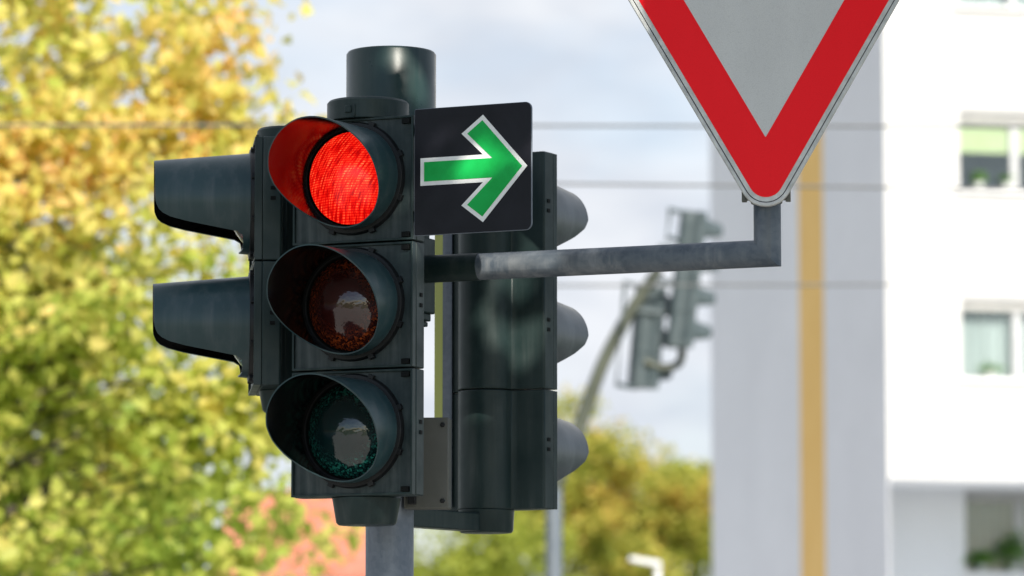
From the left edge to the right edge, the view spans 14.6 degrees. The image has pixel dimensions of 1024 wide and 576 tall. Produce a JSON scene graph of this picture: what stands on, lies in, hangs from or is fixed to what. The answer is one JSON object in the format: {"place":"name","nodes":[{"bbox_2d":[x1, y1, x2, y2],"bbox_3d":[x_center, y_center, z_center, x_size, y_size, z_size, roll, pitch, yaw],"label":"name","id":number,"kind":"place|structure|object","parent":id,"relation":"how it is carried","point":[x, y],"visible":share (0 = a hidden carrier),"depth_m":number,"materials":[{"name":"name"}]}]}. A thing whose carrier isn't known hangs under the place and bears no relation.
{"place":"outdoors","nodes":[
{"label":"outdoors","id":0,"kind":"place"},
{"bbox_2d":[219,490,365,575],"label":"house","id":1,"kind":"structure","parent":0,"point":[354,567],"depth_m":50.78,"materials":[{"name":"orange tile"}]},
{"bbox_2d":[0,0,711,575],"label":"sky","id":2,"kind":"structure","parent":0,"point":[574,61],"materials":[{"name":"white"}]},
{"bbox_2d":[0,124,1023,127],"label":"overhead wire","id":3,"kind":"object","parent":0,"point":[642,125],"visible":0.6,"depth_m":25.26,"materials":[{"name":"black metal"}]},
{"bbox_2d":[4,177,1023,189],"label":"overhead wire","id":4,"kind":"object","parent":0,"point":[794,186],"visible":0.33,"depth_m":25.82,"materials":[{"name":"black metal"}]},
{"bbox_2d":[557,283,1023,286],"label":"overhead wire","id":5,"kind":"object","parent":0,"point":[860,284],"visible":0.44,"depth_m":29.47,"materials":[{"name":"black metal"}]},
{"label":"ground","id":6,"kind":"structure","parent":0,"visible":0},
{"bbox_2d":[0,0,326,575],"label":"tree","id":7,"kind":"object","parent":6,"relation":"on","point":[62,309],"visible":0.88,"depth_m":25.90,"materials":[{"name":"green plant"}]},
{"bbox_2d":[0,220,365,575],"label":"tree","id":8,"kind":"object","parent":6,"relation":"on","point":[294,523],"visible":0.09,"depth_m":31.98,"materials":[{"name":"green plant"}]},
{"bbox_2d":[414,510,581,575],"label":"tree","id":9,"kind":"object","parent":6,"relation":"on","point":[491,557],"visible":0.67,"depth_m":98.35,"materials":[{"name":"green plant"}]},
{"bbox_2d":[478,383,685,575],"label":"tree","id":10,"kind":"object","parent":6,"relation":"on","point":[582,500],"visible":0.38,"depth_m":108.81,"materials":[{"name":"green plant"}]},
{"bbox_2d":[562,451,711,575],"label":"tree","id":11,"kind":"object","parent":6,"relation":"on","point":[681,494],"visible":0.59,"depth_m":111.08,"materials":[{"name":"green plant"}]},
{"bbox_2d":[635,456,711,575],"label":"tree","id":12,"kind":"object","parent":6,"relation":"on","point":[697,567],"visible":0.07,"depth_m":115.04,"materials":[{"name":"green plant"}]},
{"bbox_2d":[710,0,1023,575],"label":"apartment building","id":13,"kind":"structure","parent":6,"relation":"on","point":[867,430],"depth_m":61.37,"materials":[{"name":"white paint"}]},
{"bbox_2d":[972,171,986,186],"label":"potted plant","id":14,"kind":"object","parent":13,"relation":"on","point":[978,183],"visible":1,"depth_m":60.88,"materials":[{"name":"green plant"}]},
{"bbox_2d":[961,547,1003,571],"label":"potted plant","id":15,"kind":"object","parent":13,"relation":"on","point":[982,557],"visible":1,"depth_m":62.69,"materials":[{"name":"green plant"}]},
{"bbox_2d":[952,0,1023,11],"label":"window","id":16,"kind":"structure","parent":13,"relation":"in","point":[978,5],"depth_m":61.40,"materials":[{"name":"white glass"}]},
{"bbox_2d":[955,112,1023,194],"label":"window","id":17,"kind":"structure","parent":13,"relation":"in","point":[997,152],"depth_m":61.19,"materials":[{"name":"white glass"}]},
{"bbox_2d":[957,300,1023,383],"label":"window","id":18,"kind":"structure","parent":13,"relation":"in","point":[992,331],"depth_m":60.92,"materials":[{"name":"white glass"}]},
{"bbox_2d":[961,491,1023,575],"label":"window","id":19,"kind":"structure","parent":13,"relation":"in","point":[987,513],"depth_m":63.12,"materials":[{"name":"grey glass"}]},
{"bbox_2d":[978,362,1007,378],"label":"potted plant","id":20,"kind":"object","parent":13,"relation":"on","point":[990,373],"visible":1,"depth_m":60.58,"materials":[{"name":"green plant"}]},
{"bbox_2d":[999,174,1015,187],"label":"potted plant","id":21,"kind":"object","parent":13,"relation":"on","point":[1005,179],"visible":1,"depth_m":60.97,"materials":[{"name":"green plant"}]},
{"bbox_2d":[992,528,1023,571],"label":"potted plant","id":22,"kind":"object","parent":13,"relation":"on","point":[1008,553],"visible":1,"depth_m":62.82,"materials":[{"name":"green plant"}]},
{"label":"forecourt","id":23,"kind":"structure","parent":0,"visible":0},
{"bbox_2d":[545,272,685,575],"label":"signal mast","id":24,"kind":"object","parent":23,"relation":"on","point":[553,538],"visible":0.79,"depth_m":34.08,"materials":[{"name":"grey metal"}]},
{"bbox_2d":[615,281,671,389],"bbox_3d":[1.125,0.430,34.227,0.312,0.912,0.615,-1,-9,44],"label":"traffic light","id":25,"kind":"object","parent":24,"relation":"attached to","point":[648,337],"visible":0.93,"depth_m":34.16,"materials":[{"name":"black plastic"}]},
{"bbox_2d":[660,322,666,354],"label":"lamp door","id":26,"kind":"structure","parent":25,"relation":"in","point":[664,332],"depth_m":34.24,"materials":[{"name":"black plastic"}]},
{"bbox_2d":[657,356,671,388],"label":"lamp door","id":27,"kind":"structure","parent":25,"relation":"in","point":[662,375],"depth_m":34.24,"materials":[{"name":"black plastic"}]},
{"bbox_2d":[663,287,670,320],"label":"lamp door","id":28,"kind":"structure","parent":25,"relation":"in","point":[667,300],"depth_m":34.28,"materials":[{"name":"black plastic"}]},
{"bbox_2d":[656,207,722,348],"bbox_3d":[1.475,-0.069,34.069,0.555,1.172,0.312,11,-7,-33],"label":"traffic light","id":29,"kind":"object","parent":24,"relation":"attached to","point":[685,329],"visible":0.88,"depth_m":33.99,"materials":[{"name":"black plastic"}]},
{"bbox_2d":[674,314,711,348],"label":"lamp door","id":30,"kind":"structure","parent":29,"relation":"in","point":[701,331],"depth_m":34.02,"materials":[{"name":"black plastic"}]},
{"bbox_2d":[695,280,715,313],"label":"lamp door","id":31,"kind":"structure","parent":29,"relation":"in","point":[705,297],"depth_m":34.06,"materials":[{"name":"black plastic"}]},
{"bbox_2d":[698,269,717,279],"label":"lamp door","id":32,"kind":"structure","parent":29,"relation":"in","point":[700,271],"depth_m":34.07,"materials":[{"name":"black plastic"}]},
{"bbox_2d":[702,212,722,242],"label":"lamp door","id":33,"kind":"structure","parent":29,"relation":"in","point":[712,229],"depth_m":34.12,"materials":[{"name":"black plastic"}]},
{"bbox_2d":[629,556,660,575],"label":"street lamp","id":34,"kind":"object","parent":23,"relation":"on","point":[656,564],"visible":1,"depth_m":43.85,"materials":[{"name":"metal"}]},
{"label":"pavement","id":35,"kind":"structure","parent":0,"visible":0},
{"bbox_2d":[346,46,780,575],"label":"signal pole","id":36,"kind":"object","parent":35,"relation":"on","point":[407,74],"visible":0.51,"depth_m":9.41,"materials":[{"name":"metal"}]},
{"bbox_2d":[153,125,297,412],"bbox_3d":[-0.658,-0.043,9.477,0.384,0.679,0.316,1,-6,-6],"label":"traffic light","id":37,"kind":"object","parent":36,"relation":"attached to","point":[243,202],"visible":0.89,"depth_m":9.38,"materials":[{"name":"black plastic"}]},
{"bbox_2d":[153,261,261,395],"bbox_3d":[-0.729,0.097,9.454,0.252,0.289,0.311,1,-6,-6],"label":"lamp door","id":38,"kind":"structure","parent":37,"relation":"in","point":[220,319],"depth_m":9.35,"materials":[{"name":"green plastic"}]},
{"bbox_2d":[154,137,262,271],"bbox_3d":[-0.729,-0.195,9.486,0.252,0.290,0.311,1,-6,-6],"label":"lamp door","id":39,"kind":"structure","parent":37,"relation":"in","point":[217,196],"depth_m":9.38,"materials":[{"name":"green plastic"}]},
{"bbox_2d":[266,96,423,526],"bbox_3d":[-0.380,0.046,9.226,0.316,0.994,0.400,-3,-7,24],"label":"traffic light","id":40,"kind":"object","parent":36,"relation":"attached to","point":[345,405],"visible":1,"depth_m":9.21,"materials":[{"name":"black plastic"}]},
{"bbox_2d":[266,368,415,497],"bbox_3d":[-0.410,0.324,9.121,0.310,0.289,0.242,-3,-7,24],"label":"lamp door","id":41,"kind":"structure","parent":40,"relation":"in","point":[342,433],"depth_m":9.17,"materials":[{"name":"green plastic"}]},
{"bbox_2d":[266,241,415,371],"bbox_3d":[-0.410,0.032,9.153,0.310,0.290,0.242,-3,-7,24],"label":"lamp door","id":42,"kind":"structure","parent":40,"relation":"in","point":[350,306],"depth_m":9.20,"materials":[{"name":"black plastic"}]},
{"bbox_2d":[267,115,415,245],"bbox_3d":[-0.410,-0.260,9.185,0.310,0.289,0.242,-3,-7,24],"label":"lamp door","id":43,"kind":"structure","parent":40,"relation":"in","point":[346,181],"depth_m":9.23,"materials":[{"name":"red plastic"}]},
{"bbox_2d":[414,102,532,235],"bbox_3d":[-0.090,-0.271,9.172,0.303,0.295,0.024,-3,-7,24],"label":"arrow plate","id":44,"kind":"object","parent":40,"relation":"attached to","point":[473,168],"visible":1,"depth_m":9.16,"materials":[{"name":"black metal"}]},
{"bbox_2d":[434,151,588,533],"bbox_3d":[0.009,0.128,9.957,0.317,0.978,0.413,-4,-7,32],"label":"traffic light","id":45,"kind":"object","parent":36,"relation":"attached to","point":[503,347],"visible":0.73,"depth_m":9.79,"materials":[{"name":"black plastic"}]},
{"bbox_2d":[519,391,588,510],"bbox_3d":[0.045,0.418,9.980,0.311,0.290,0.282,-4,-7,32],"label":"lamp door","id":46,"kind":"structure","parent":45,"relation":"in","point":[570,446],"depth_m":9.94,"materials":[{"name":"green plastic"}]},
{"bbox_2d":[552,277,588,389],"bbox_3d":[0.045,0.126,10.012,0.311,0.289,0.282,-4,-7,32],"label":"lamp door","id":47,"kind":"structure","parent":45,"relation":"in","point":[570,330],"depth_m":9.97,"materials":[{"name":"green plastic"}]},
{"bbox_2d":[553,154,587,249],"bbox_3d":[0.045,-0.166,10.044,0.311,0.289,0.282,-4,-7,32],"label":"lamp door","id":48,"kind":"structure","parent":45,"relation":"in","point":[570,216],"depth_m":10.00,"materials":[{"name":"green plastic"}]},
{"bbox_2d":[628,0,899,206],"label":"give way sign","id":49,"kind":"object","parent":36,"relation":"attached to","point":[764,85],"visible":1,"depth_m":9.17,"materials":[{"name":"metal"}]}
]}

